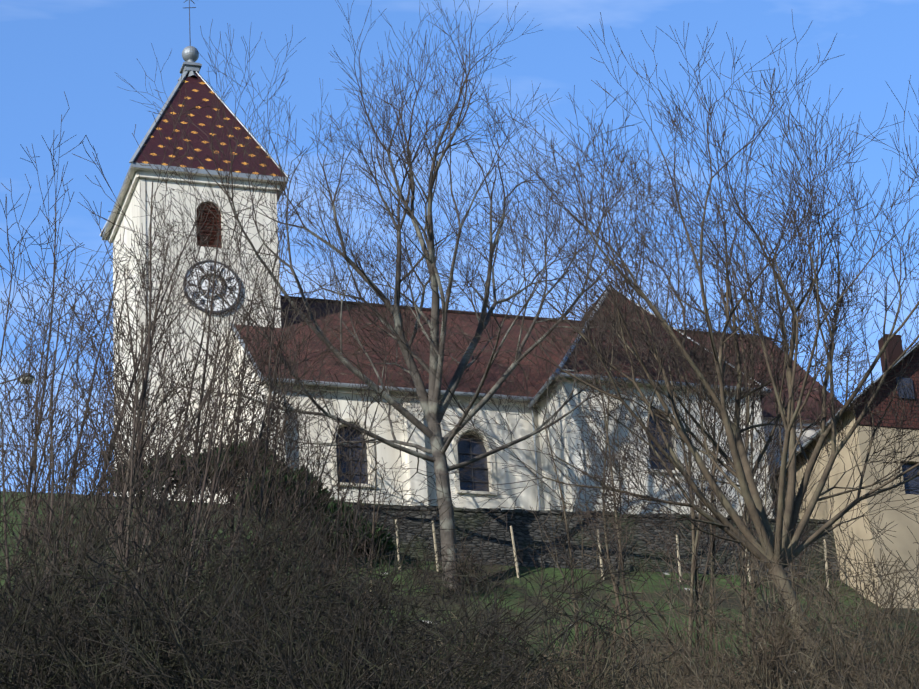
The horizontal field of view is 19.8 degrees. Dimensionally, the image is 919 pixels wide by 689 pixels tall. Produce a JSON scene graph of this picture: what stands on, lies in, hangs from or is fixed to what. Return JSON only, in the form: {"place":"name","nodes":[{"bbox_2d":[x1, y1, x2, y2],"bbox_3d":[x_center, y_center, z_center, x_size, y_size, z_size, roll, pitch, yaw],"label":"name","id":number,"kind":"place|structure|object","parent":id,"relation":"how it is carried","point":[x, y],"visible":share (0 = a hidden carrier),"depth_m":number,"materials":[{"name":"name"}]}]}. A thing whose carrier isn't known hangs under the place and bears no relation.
{"place":"outdoors","nodes":[
{"label":"outdoors","id":0,"kind":"place"},
{"bbox_2d":[0,491,918,688],"bbox_3d":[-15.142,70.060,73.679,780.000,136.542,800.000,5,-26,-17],"label":"grass","id":1,"kind":"structure","parent":0,"point":[656,577],"depth_m":94.20,"materials":[{"name":"green plant"}]},
{"bbox_2d":[0,373,35,384],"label":"street lamp","id":2,"kind":"object","parent":1,"relation":"on","point":[32,379],"visible":0.42,"depth_m":94.18,"materials":[{"name":"grey metal"}]},
{"bbox_2d":[0,92,440,688],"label":"saplings","id":3,"kind":"object","parent":1,"relation":"on","point":[134,430],"visible":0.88,"depth_m":65.49,"materials":[{"name":"brown plant"}]},
{"bbox_2d":[108,438,394,556],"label":"evergreen bush","id":4,"kind":"object","parent":1,"relation":"on","point":[390,540],"visible":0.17,"depth_m":95.97,"materials":[{"name":"green plant"}]},
{"bbox_2d":[0,449,707,688],"bbox_3d":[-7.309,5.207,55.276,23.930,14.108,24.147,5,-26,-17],"label":"bush","id":5,"kind":"object","parent":1,"relation":"on","point":[217,584],"visible":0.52,"depth_m":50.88,"materials":[{"name":"brown plant"}]},
{"bbox_2d":[66,0,697,588],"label":"bare tree","id":6,"kind":"object","parent":1,"relation":"on","point":[428,404],"visible":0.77,"depth_m":99.72,"materials":[{"name":"brown plant"}]},
{"bbox_2d":[99,0,841,518],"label":"church","id":7,"kind":"structure","parent":1,"relation":"on","point":[143,186],"depth_m":109.28,"materials":[{"name":"white paint"}]},
{"bbox_2d":[281,488,694,686],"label":"shrub","id":8,"kind":"object","parent":1,"relation":"on","point":[445,578],"visible":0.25,"depth_m":93.64,"materials":[{"name":"brown plant"}]},
{"bbox_2d":[307,504,840,580],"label":"stone retaining wall","id":9,"kind":"structure","parent":1,"relation":"on","point":[466,518],"depth_m":100.09,"materials":[{"name":"grey stone"}]},
{"bbox_2d":[326,175,865,688],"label":"bank saplings","id":10,"kind":"object","parent":1,"relation":"on","point":[718,505],"visible":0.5,"depth_m":84.62,"materials":[{"name":"brown plant"}]},
{"bbox_2d":[395,519,853,587],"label":"fence posts","id":11,"kind":"object","parent":1,"relation":"on","point":[514,548],"visible":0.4,"depth_m":98.41,"materials":[{"name":"brown wood"}]},
{"bbox_2d":[367,588,918,688],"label":"bushes","id":12,"kind":"object","parent":1,"relation":"on","point":[790,683],"visible":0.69,"depth_m":48.99,"materials":[{"name":"brown plant"}]},
{"bbox_2d":[405,12,918,686],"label":"bare tree","id":13,"kind":"object","parent":1,"relation":"on","point":[743,472],"visible":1,"depth_m":70.65,"materials":[{"name":"brown plant"}]},
{"bbox_2d":[432,501,918,688],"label":"thicket bush","id":14,"kind":"object","parent":1,"relation":"on","point":[767,672],"visible":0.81,"depth_m":56.46,"materials":[{"name":"brown plant"}]},
{"bbox_2d":[770,334,918,607],"bbox_3d":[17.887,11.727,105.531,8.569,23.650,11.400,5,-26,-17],"label":"house","id":15,"kind":"structure","parent":1,"relation":"on","point":[903,540],"depth_m":102.82,"materials":[{"name":"paint"}]},
{"bbox_2d":[0,0,918,493],"label":"sky","id":16,"kind":"structure","parent":0,"point":[49,49],"materials":[{"name":"blue"}]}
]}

